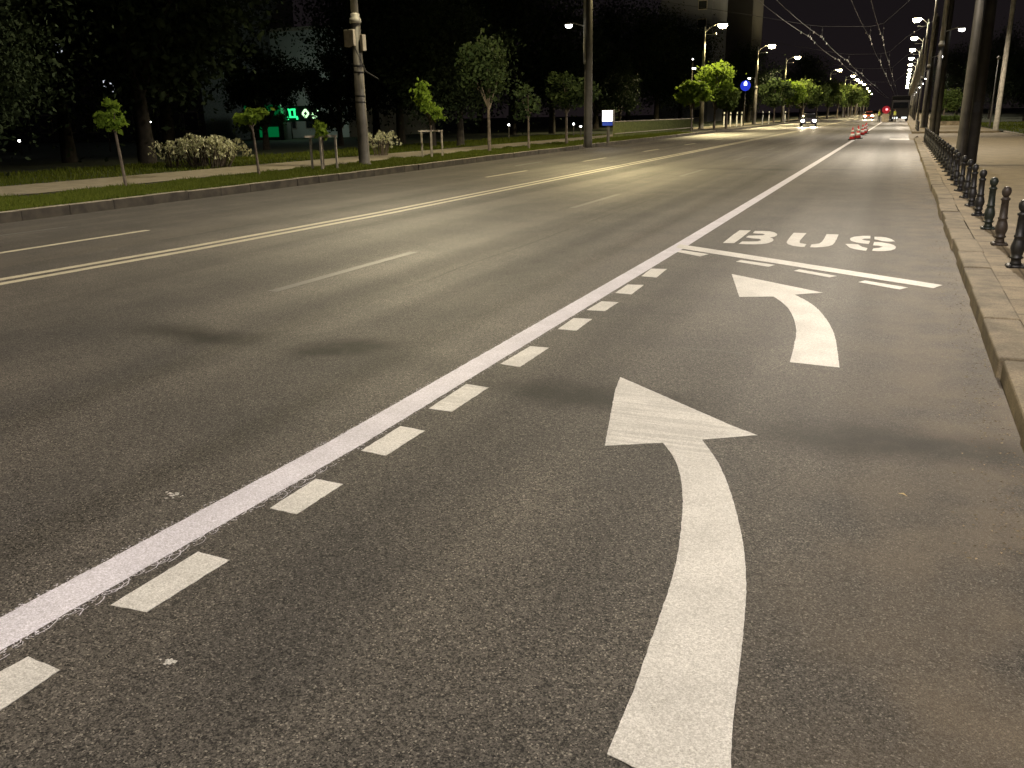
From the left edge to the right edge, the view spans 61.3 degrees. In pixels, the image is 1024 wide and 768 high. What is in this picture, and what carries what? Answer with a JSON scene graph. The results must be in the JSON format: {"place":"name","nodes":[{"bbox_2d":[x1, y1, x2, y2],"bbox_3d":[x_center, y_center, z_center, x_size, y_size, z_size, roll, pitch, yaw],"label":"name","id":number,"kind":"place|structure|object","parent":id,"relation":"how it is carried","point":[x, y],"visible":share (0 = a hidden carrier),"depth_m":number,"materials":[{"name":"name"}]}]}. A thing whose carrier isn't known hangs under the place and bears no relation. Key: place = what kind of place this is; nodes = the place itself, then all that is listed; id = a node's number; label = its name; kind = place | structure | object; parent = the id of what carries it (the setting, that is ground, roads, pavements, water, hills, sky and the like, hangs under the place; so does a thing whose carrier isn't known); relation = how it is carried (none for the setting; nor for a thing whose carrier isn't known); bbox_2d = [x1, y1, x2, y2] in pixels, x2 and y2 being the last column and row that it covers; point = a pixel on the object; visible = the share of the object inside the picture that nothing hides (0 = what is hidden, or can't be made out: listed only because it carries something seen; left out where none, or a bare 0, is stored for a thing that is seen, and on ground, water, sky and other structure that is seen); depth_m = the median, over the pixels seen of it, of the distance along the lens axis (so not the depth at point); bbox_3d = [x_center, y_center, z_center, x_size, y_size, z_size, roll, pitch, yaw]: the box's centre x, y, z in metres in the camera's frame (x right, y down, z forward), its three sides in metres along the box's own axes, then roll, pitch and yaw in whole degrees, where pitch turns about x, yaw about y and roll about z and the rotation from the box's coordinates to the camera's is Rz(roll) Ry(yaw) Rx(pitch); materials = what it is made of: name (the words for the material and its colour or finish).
{"place":"outdoors","nodes":[
{"label":"outdoors","id":0,"kind":"place"},
{"bbox_2d":[0,123,775,211],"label":"verge","id":1,"kind":"structure","parent":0,"point":[708,129],"depth_m":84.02,"materials":[{"name":"plant"}]},
{"bbox_2d":[92,97,129,185],"bbox_3d":[-9.825,-5.901,21.261,0.887,2.218,0.746,1,17,6],"label":"young tree","id":2,"kind":"object","parent":1,"relation":"on","point":[112,118],"visible":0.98,"depth_m":21.05,"materials":[{"name":"green plant"}]},
{"bbox_2d":[232,107,274,172],"bbox_3d":[-7.649,-7.105,25.397,1.463,1.996,1.083,6,19,22],"label":"young tree","id":3,"kind":"object","parent":1,"relation":"on","point":[250,117],"visible":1,"depth_m":25.06,"materials":[{"name":"green plant"}]},
{"bbox_2d":[312,119,328,167],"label":"young tree","id":4,"kind":"object","parent":1,"relation":"on","point":[320,128],"visible":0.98,"depth_m":27.63,"materials":[{"name":"green plant"}]},
{"bbox_2d":[304,135,338,168],"bbox_3d":[-6.123,-7.408,27.693,0.940,1.080,0.565,2,17,9],"label":"tree guard","id":5,"kind":"object","parent":1,"relation":"on","point":[320,148],"visible":0.82,"depth_m":27.77,"materials":[{"name":"brown wood"}]},
{"bbox_2d":[344,0,378,164],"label":"mast","id":6,"kind":"object","parent":1,"relation":"on","point":[354,38],"visible":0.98,"depth_m":28.77,"materials":[{"name":"grey"}]},
{"bbox_2d":[409,77,446,152],"bbox_3d":[-3.335,-10.642,34.634,1.689,3.140,1.354,6,19,22],"label":"young tree","id":7,"kind":"object","parent":1,"relation":"on","point":[421,91],"visible":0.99,"depth_m":34.23,"materials":[{"name":"green plant"}]},
{"bbox_2d":[453,25,517,150],"bbox_3d":[-1.172,-13.238,39.013,2.655,5.436,2.602,-9,19,-25],"label":"street tree","id":8,"kind":"object","parent":1,"relation":"on","point":[482,59],"visible":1,"depth_m":38.36,"materials":[{"name":"green plant"}]},
{"bbox_2d":[511,83,541,147],"bbox_3d":[0.721,-12.855,41.430,1.457,3.207,1.535,-2,17,-3],"label":"street tree","id":9,"kind":"object","parent":1,"relation":"on","point":[525,107],"visible":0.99,"depth_m":41.07,"materials":[{"name":"green plant"}]},
{"bbox_2d":[565,0,585,146],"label":"street lamp","id":10,"kind":"object","parent":1,"relation":"on","point":[568,25],"visible":0.48,"depth_m":43.40,"materials":[{"name":"grey metal"}]},
{"bbox_2d":[544,71,607,143],"bbox_3d":[3.504,-14.990,47.002,3.900,3.896,3.029,6,19,22],"label":"street tree","id":11,"kind":"object","parent":1,"relation":"on","point":[568,96],"visible":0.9,"depth_m":46.44,"materials":[{"name":"green plant"}]},
{"bbox_2d":[584,0,592,147],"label":"wire mast","id":12,"kind":"object","parent":1,"relation":"on","point":[588,74],"visible":1,"depth_m":43.03,"materials":[{"name":"paint"}]},
{"bbox_2d":[602,110,614,142],"bbox_3d":[5.385,-14.405,48.354,0.780,1.810,0.184,14,22,39],"label":"light box","id":13,"kind":"object","parent":1,"relation":"on","point":[608,118],"visible":1,"depth_m":48.17,"materials":[{"name":"white plastic"}]},
{"bbox_2d":[613,118,693,136],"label":"fence","id":14,"kind":"object","parent":1,"relation":"on","point":[630,128],"visible":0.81,"depth_m":67.68,"materials":[{"name":"green paint"}]},
{"bbox_2d":[673,79,713,130],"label":"street tree","id":15,"kind":"object","parent":1,"relation":"on","point":[693,93],"visible":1,"depth_m":78.21,"materials":[{"name":"green plant"}]},
{"bbox_2d":[692,22,727,128],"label":"street lamp","id":16,"kind":"object","parent":1,"relation":"on","point":[701,108],"visible":0.65,"depth_m":86.18,"materials":[{"name":"grey metal"}]},
{"bbox_2d":[694,59,746,128],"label":"street tree","id":17,"kind":"object","parent":1,"relation":"on","point":[706,74],"visible":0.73,"depth_m":83.51,"materials":[{"name":"green plant"}]},
{"bbox_2d":[715,86,741,128],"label":"street tree","id":18,"kind":"object","parent":1,"relation":"on","point":[728,102],"visible":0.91,"depth_m":83.86,"materials":[{"name":"green plant"}]},
{"bbox_2d":[748,43,775,123],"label":"street lamp","id":19,"kind":"object","parent":1,"relation":"on","point":[771,45],"visible":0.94,"depth_m":114.41,"materials":[{"name":"grey metal"}]},
{"bbox_2d":[757,77,796,123],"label":"street tree","id":20,"kind":"object","parent":1,"relation":"on","point":[769,88],"visible":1,"depth_m":116.92,"materials":[{"name":"green plant"}]},
{"bbox_2d":[0,116,821,186],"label":"lawn","id":21,"kind":"structure","parent":0,"point":[42,156],"depth_m":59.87,"materials":[{"name":"green plant"}]},
{"bbox_2d":[0,0,88,144],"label":"park tree","id":22,"kind":"object","parent":21,"relation":"on","point":[15,81],"visible":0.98,"depth_m":24.61,"materials":[{"name":"green plant"}]},
{"bbox_2d":[0,11,97,151],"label":"park tree","id":23,"kind":"object","parent":21,"relation":"on","point":[11,145],"visible":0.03,"depth_m":54.88,"materials":[{"name":"green plant"}]},
{"bbox_2d":[0,0,123,175],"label":"park tree","id":24,"kind":"object","parent":21,"relation":"on","point":[34,5],"visible":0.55,"depth_m":27.08,"materials":[{"name":"green plant"}]},
{"bbox_2d":[0,0,199,162],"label":"park tree","id":25,"kind":"object","parent":21,"relation":"on","point":[67,146],"visible":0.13,"depth_m":36.50,"materials":[{"name":"green plant"}]},
{"bbox_2d":[0,0,283,164],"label":"park tree","id":26,"kind":"object","parent":21,"relation":"on","point":[146,29],"visible":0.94,"depth_m":32.20,"materials":[{"name":"green plant"}]},
{"bbox_2d":[0,0,293,142],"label":"apartment building","id":27,"kind":"structure","parent":21,"relation":"on","point":[221,124],"depth_m":79.47,"materials":[{"name":"paint"}]},
{"bbox_2d":[183,111,199,131],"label":"window","id":28,"kind":"structure","parent":27,"relation":"in","point":[195,127],"depth_m":76.11,"materials":[{"name":"grey glass"}]},
{"bbox_2d":[147,136,186,167],"bbox_3d":[-12.402,-8.370,31.177,1.338,1.125,1.419,6,19,22],"label":"shrub","id":29,"kind":"object","parent":21,"relation":"on","point":[166,148],"visible":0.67,"depth_m":30.97,"materials":[{"name":"green plant"}]},
{"bbox_2d":[53,0,304,154],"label":"park tree","id":30,"kind":"object","parent":21,"relation":"on","point":[166,113],"visible":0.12,"depth_m":43.54,"materials":[{"name":"green plant"}]},
{"bbox_2d":[171,133,253,168],"bbox_3d":[-10.746,-8.307,30.685,3.094,1.243,2.277,6,19,22],"label":"flowering bush","id":31,"kind":"object","parent":21,"relation":"on","point":[193,149],"visible":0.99,"depth_m":30.30,"materials":[{"name":"white plant"}]},
{"bbox_2d":[215,39,309,149],"bbox_3d":[-13.998,-16.567,49.161,5.120,6.323,6.002,6,19,22],"label":"deciduous tree","id":32,"kind":"object","parent":21,"relation":"on","point":[259,90],"visible":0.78,"depth_m":48.32,"materials":[{"name":"green plant"}]},
{"bbox_2d":[244,105,291,139],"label":"kiosk","id":33,"kind":"object","parent":21,"relation":"on","point":[276,131],"visible":0.29,"depth_m":75.83,"materials":[{"name":"paint"}]},
{"bbox_2d":[285,106,320,138],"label":"neon sign","id":34,"kind":"object","parent":21,"relation":"on","point":[299,114],"visible":0.56,"depth_m":76.16,"materials":[{"name":"green"}]},
{"bbox_2d":[296,47,380,145],"bbox_3d":[-10.695,-17.939,53.923,5.702,6.006,4.864,-12,20,-31],"label":"deciduous tree","id":35,"kind":"object","parent":21,"relation":"on","point":[333,90],"visible":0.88,"depth_m":53.20,"materials":[{"name":"green plant"}]},
{"bbox_2d":[269,26,428,137],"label":"shop building","id":36,"kind":"structure","parent":21,"relation":"on","point":[301,129],"depth_m":82.26,"materials":[{"name":"paint"}]},
{"bbox_2d":[278,0,437,140],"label":"park tree","id":37,"kind":"object","parent":21,"relation":"on","point":[334,5],"visible":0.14,"depth_m":63.73,"materials":[{"name":"green plant"}]},
{"bbox_2d":[368,130,401,155],"bbox_3d":[-5.705,-10.639,38.100,1.771,1.125,1.587,-11,20,-29],"label":"flowering bush","id":38,"kind":"object","parent":21,"relation":"on","point":[378,138],"visible":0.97,"depth_m":37.83,"materials":[{"name":"white plant"}]},
{"bbox_2d":[300,0,475,142],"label":"park tree","id":39,"kind":"object","parent":21,"relation":"on","point":[370,56],"visible":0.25,"depth_m":54.49,"materials":[{"name":"green plant"}]},
{"bbox_2d":[366,0,504,146],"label":"park tree","id":40,"kind":"object","parent":21,"relation":"on","point":[408,73],"visible":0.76,"depth_m":45.59,"materials":[{"name":"green plant"}]},
{"bbox_2d":[376,0,528,145],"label":"park tree","id":41,"kind":"object","parent":21,"relation":"on","point":[466,14],"visible":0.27,"depth_m":47.00,"materials":[{"name":"green plant"}]},
{"bbox_2d":[417,0,537,132],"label":"park tree","id":42,"kind":"object","parent":21,"relation":"on","point":[480,126],"visible":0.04,"depth_m":89.38,"materials":[{"name":"green plant"}]},
{"bbox_2d":[439,0,605,134],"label":"park tree","id":43,"kind":"object","parent":21,"relation":"on","point":[501,14],"visible":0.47,"depth_m":73.89,"materials":[{"name":"green plant"}]},
{"bbox_2d":[513,1,619,133],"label":"park tree","id":44,"kind":"object","parent":21,"relation":"on","point":[574,52],"visible":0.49,"depth_m":76.30,"materials":[{"name":"green plant"}]},
{"bbox_2d":[577,38,634,128],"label":"conifer tree","id":45,"kind":"object","parent":21,"relation":"on","point":[619,63],"visible":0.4,"depth_m":97.59,"materials":[{"name":"green plant"}]},
{"bbox_2d":[599,67,642,120],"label":"street tree","id":46,"kind":"object","parent":21,"relation":"on","point":[617,84],"visible":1,"depth_m":78.20,"materials":[{"name":"green plant"}]},
{"bbox_2d":[581,0,696,120],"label":"park tree","id":47,"kind":"object","parent":21,"relation":"on","point":[651,33],"visible":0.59,"depth_m":118.18,"materials":[{"name":"green plant"}]},
{"bbox_2d":[611,7,708,119],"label":"park tree","id":48,"kind":"object","parent":21,"relation":"on","point":[671,73],"visible":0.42,"depth_m":126.88,"materials":[{"name":"green plant"}]},
{"bbox_2d":[648,2,725,118],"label":"park tree","id":49,"kind":"object","parent":21,"relation":"on","point":[700,38],"visible":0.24,"depth_m":139.89,"materials":[{"name":"green plant"}]},
{"bbox_2d":[659,0,727,121],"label":"tower building","id":50,"kind":"structure","parent":21,"relation":"on","point":[690,11],"depth_m":165.04,"materials":[{"name":"paint"}]},
{"bbox_2d":[722,0,763,119],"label":"tower building","id":51,"kind":"structure","parent":21,"relation":"on","point":[741,25],"depth_m":197.20,"materials":[{"name":"brown paint"}]},
{"bbox_2d":[710,39,785,121],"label":"park tree","id":52,"kind":"object","parent":21,"relation":"on","point":[741,76],"visible":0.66,"depth_m":136.55,"materials":[{"name":"green plant"}]},
{"bbox_2d":[0,116,830,196],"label":"path","id":53,"kind":"structure","parent":0,"point":[59,186],"depth_m":27.75,"materials":[{"name":"beige concrete"}]},
{"bbox_2d":[0,112,1023,767],"bbox_3d":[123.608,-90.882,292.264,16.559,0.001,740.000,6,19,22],"label":"road","id":54,"kind":"structure","parent":0,"point":[484,578],"depth_m":4.38,"materials":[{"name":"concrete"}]},
{"bbox_2d":[0,656,59,710],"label":"lane marking","id":55,"kind":"object","parent":54,"relation":"on","point":[21,678],"visible":1,"depth_m":2.79,"materials":[{"name":"white paint"}]},
{"bbox_2d":[111,552,228,611],"bbox_3d":[-1.315,0.766,3.360,0.182,0.002,0.443,6,19,22],"label":"lane marking","id":56,"kind":"object","parent":54,"relation":"on","point":[169,583],"visible":1,"depth_m":3.35,"materials":[{"name":"white paint"}]},
{"bbox_2d":[270,479,342,513],"bbox_3d":[-0.971,0.531,4.100,0.166,0.002,0.367,6,19,22],"label":"lane marking","id":57,"kind":"object","parent":54,"relation":"on","point":[306,496],"visible":1,"depth_m":4.09,"materials":[{"name":"white paint"}]},
{"bbox_2d":[269,252,417,291],"bbox_3d":[-1.909,-1.368,10.305,0.132,0.002,2.901,7,19,24],"label":"lane marking","id":58,"kind":"object","parent":54,"relation":"on","point":[335,273],"visible":1,"depth_m":10.09,"materials":[{"name":"paint"}]},
{"bbox_2d":[361,426,423,455],"bbox_3d":[-0.654,0.312,4.788,0.177,0.002,0.428,6,19,22],"label":"lane marking","id":59,"kind":"object","parent":54,"relation":"on","point":[392,441],"visible":1,"depth_m":4.78,"materials":[{"name":"white paint"}]},
{"bbox_2d":[0,118,858,284],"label":"line","id":60,"kind":"object","parent":54,"relation":"on","point":[53,274],"visible":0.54,"depth_m":13.73,"materials":[{"name":"beige paint"}]},
{"bbox_2d":[0,114,877,280],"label":"line","id":61,"kind":"object","parent":54,"relation":"on","point":[34,273],"visible":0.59,"depth_m":14.16,"materials":[{"name":"beige paint"}]},
{"bbox_2d":[0,122,881,659],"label":"lane line","id":62,"kind":"object","parent":54,"relation":"on","point":[28,618],"visible":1,"depth_m":4.22,"materials":[{"name":"white paint"}]},
{"bbox_2d":[429,384,488,411],"bbox_3d":[-0.333,0.085,5.503,0.176,0.002,0.540,6,19,22],"label":"lane marking","id":63,"kind":"object","parent":54,"relation":"on","point":[459,397],"visible":1,"depth_m":5.49,"materials":[{"name":"white paint"}]},
{"bbox_2d":[501,346,547,366],"bbox_3d":[0.095,-0.208,6.424,0.169,0.002,0.568,6,19,22],"label":"lane marking","id":64,"kind":"object","parent":54,"relation":"on","point":[523,357],"visible":1,"depth_m":6.41,"materials":[{"name":"white paint"}]},
{"bbox_2d":[558,318,591,330],"bbox_3d":[0.541,-0.513,7.384,0.177,0.002,0.448,6,19,22],"label":"lane marking","id":65,"kind":"object","parent":54,"relation":"on","point":[574,324],"visible":1,"depth_m":7.36,"materials":[{"name":"white paint"}]},
{"bbox_2d":[605,377,756,767],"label":"turn arrow","id":66,"kind":"object","parent":54,"relation":"on","point":[679,711],"visible":1,"depth_m":3.06,"materials":[{"name":"white paint"}]},
{"bbox_2d":[732,274,839,367],"bbox_3d":[2.488,-0.658,7.732,0.813,0.002,3.686,2,17,10],"label":"turn arrow","id":67,"kind":"object","parent":54,"relation":"on","point":[815,342],"visible":1,"depth_m":7.30,"materials":[{"name":"white paint"}]},
{"bbox_2d":[790,76,822,116],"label":"street tree","id":68,"kind":"object","parent":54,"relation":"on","point":[813,90],"visible":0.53,"depth_m":142.66,"materials":[{"name":"green plant"}]},
{"bbox_2d":[676,244,941,287],"bbox_3d":[3.224,-1.427,10.171,0.263,0.002,3.847,-12,20,-31],"label":"entry line","id":69,"kind":"object","parent":54,"relation":"on","point":[826,269],"visible":1,"depth_m":9.88,"materials":[{"name":"white paint"}]},
{"bbox_2d":[723,230,895,250],"bbox_3d":[4.122,-1.991,11.945,2.187,0.002,1.675,6,19,22],"label":"lane lettering","id":70,"kind":"object","parent":54,"relation":"on","point":[794,239],"visible":1,"depth_m":11.90,"materials":[{"name":"white paint"}]},
{"bbox_2d":[807,82,832,117],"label":"street tree","id":71,"kind":"object","parent":54,"relation":"on","point":[821,98],"visible":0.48,"depth_m":159.80,"materials":[{"name":"green plant"}]},
{"bbox_2d":[818,78,846,118],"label":"street tree","id":72,"kind":"object","parent":54,"relation":"on","point":[835,91],"visible":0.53,"depth_m":174.15,"materials":[{"name":"green plant"}]},
{"bbox_2d":[890,95,910,121],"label":"truck","id":73,"kind":"object","parent":54,"relation":"on","point":[901,105],"visible":0.94,"depth_m":129.06,"materials":[{"name":"paint"}]},
{"bbox_2d":[915,168,1023,564],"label":"gutter grit","id":74,"kind":"object","parent":54,"relation":"on","point":[984,417],"visible":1,"depth_m":4.80,"materials":[{"name":"grey gravel"}]},
{"bbox_2d":[16,108,1023,325],"bbox_3d":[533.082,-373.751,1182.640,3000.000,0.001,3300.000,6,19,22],"label":"ground","id":75,"kind":"structure","parent":0,"point":[1003,111],"depth_m":522.74,"materials":[{"name":"soil"}]},
{"bbox_2d":[0,112,877,223],"bbox_3d":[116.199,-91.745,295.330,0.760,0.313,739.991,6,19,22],"label":"kerb","id":76,"kind":"structure","parent":75,"relation":"on","point":[17,215],"depth_m":22.22,"materials":[{"name":"grey concrete"}]},
{"bbox_2d":[776,77,807,121],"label":"street tree","id":77,"kind":"object","parent":75,"relation":"on","point":[796,98],"visible":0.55,"depth_m":135.19,"materials":[{"name":"green plant"}]},
{"bbox_2d":[766,51,836,118],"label":"park tree","id":78,"kind":"object","parent":75,"relation":"on","point":[812,71],"visible":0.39,"depth_m":170.42,"materials":[{"name":"green plant"}]},
{"bbox_2d":[914,138,1023,452],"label":"kerb","id":79,"kind":"structure","parent":75,"relation":"on","point":[999,323],"depth_m":7.30,"materials":[{"name":"concrete"}]},
{"bbox_2d":[292,0,1023,118],"label":"sky","id":80,"kind":"structure","parent":0,"point":[854,41],"materials":[{"name":"black"}]},
{"bbox_2d":[907,113,1002,133],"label":"pavement","id":81,"kind":"structure","parent":0,"point":[949,128],"depth_m":70.24,"materials":[{"name":"beige concrete"}]},
{"bbox_2d":[913,16,929,120],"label":"street lamp","id":82,"kind":"object","parent":81,"relation":"on","point":[917,18],"visible":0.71,"depth_m":100.95,"materials":[{"name":"beige metal"}]},
{"bbox_2d":[920,0,942,127],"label":"street lamp","id":83,"kind":"object","parent":81,"relation":"on","point":[935,16],"visible":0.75,"depth_m":74.30,"materials":[{"name":"beige metal"}]},
{"bbox_2d":[924,16,939,127],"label":"wire mast","id":84,"kind":"object","parent":81,"relation":"on","point":[931,77],"visible":0.94,"depth_m":74.58,"materials":[{"name":"metal"}]},
{"bbox_2d":[942,87,962,115],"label":"clipped tree","id":85,"kind":"object","parent":81,"relation":"on","point":[952,99],"visible":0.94,"depth_m":88.58,"materials":[{"name":"green plant"}]},
{"bbox_2d":[992,0,1015,130],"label":"lamp post","id":86,"kind":"object","parent":81,"relation":"on","point":[1003,74],"visible":1,"depth_m":60.80,"materials":[{"name":"metal"}]},
{"bbox_2d":[917,136,1023,324],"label":"pavement","id":87,"kind":"structure","parent":0,"point":[1011,280],"depth_m":10.33,"materials":[{"name":"beige concrete"}]},
{"bbox_2d":[959,159,973,197],"bbox_3d":[8.328,-3.746,15.769,0.181,0.684,0.181,0,18,2],"label":"bollard","id":88,"kind":"object","parent":87,"relation":"on","point":[967,183],"visible":0.83,"depth_m":15.74,"materials":[{"name":"black metal"}]},
{"bbox_2d":[964,164,978,205],"bbox_3d":[7.714,-3.324,14.442,0.181,0.684,0.181,1,18,10],"label":"bollard","id":89,"kind":"object","parent":87,"relation":"on","point":[972,193],"visible":0.94,"depth_m":14.42,"materials":[{"name":"black metal"}]},
{"bbox_2d":[971,169,986,215],"bbox_3d":[7.121,-2.905,13.123,0.181,0.684,0.181,6,17,24],"label":"bollard","id":90,"kind":"object","parent":87,"relation":"on","point":[979,203],"visible":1,"depth_m":13.10,"materials":[{"name":"black metal"}]},
{"bbox_2d":[980,177,998,229],"bbox_3d":[6.456,-2.435,11.641,0.181,0.684,0.181,6,19,22],"label":"bollard","id":91,"kind":"object","parent":87,"relation":"on","point":[989,214],"visible":0.99,"depth_m":11.62,"materials":[{"name":"black metal"}]},
{"bbox_2d":[990,186,1011,245],"bbox_3d":[5.832,-1.996,10.258,0.181,0.684,0.181,6,19,22],"label":"bollard","id":92,"kind":"object","parent":87,"relation":"on","point":[1001,227],"visible":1,"depth_m":10.23,"materials":[{"name":"metal"}]},
{"bbox_2d":[1004,199,1023,268],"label":"bollard","id":93,"kind":"object","parent":87,"relation":"on","point":[1017,249],"visible":1,"depth_m":8.78,"materials":[{"name":"black metal"}]},
{"bbox_2d":[929,114,1023,133],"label":"lawn","id":94,"kind":"structure","parent":0,"point":[1011,117],"depth_m":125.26,"materials":[{"name":"green plant"}]},
{"bbox_2d":[926,35,991,115],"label":"park tree","id":95,"kind":"object","parent":94,"relation":"on","point":[955,76],"visible":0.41,"depth_m":168.00,"materials":[{"name":"green plant"}]},
{"bbox_2d":[945,17,1023,118],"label":"park tree","id":96,"kind":"object","parent":94,"relation":"on","point":[999,51],"visible":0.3,"depth_m":123.36,"materials":[{"name":"green plant"}]},
{"bbox_2d":[939,132,1023,225],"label":"pavement","id":97,"kind":"structure","parent":0,"point":[1000,156],"depth_m":25.57,"materials":[{"name":"beige concrete"}]},
{"bbox_2d":[934,0,954,136],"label":"wire mast","id":98,"kind":"object","parent":97,"relation":"on","point":[943,76],"visible":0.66,"depth_m":49.93,"materials":[{"name":"metal"}]},
{"bbox_2d":[929,0,965,131],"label":"street lamp","id":99,"kind":"object","parent":97,"relation":"on","point":[941,45],"visible":0.82,"depth_m":49.77,"materials":[{"name":"grey metal"}]},
{"bbox_2d":[956,0,984,165],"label":"street lamp","id":100,"kind":"object","parent":97,"relation":"on","point":[964,123],"visible":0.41,"depth_m":24.09,"materials":[{"name":"beige metal"}]},
{"bbox_2d":[966,0,997,165],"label":"wire mast","id":101,"kind":"object","parent":97,"relation":"on","point":[981,77],"visible":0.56,"depth_m":24.08,"materials":[{"name":"metal"}]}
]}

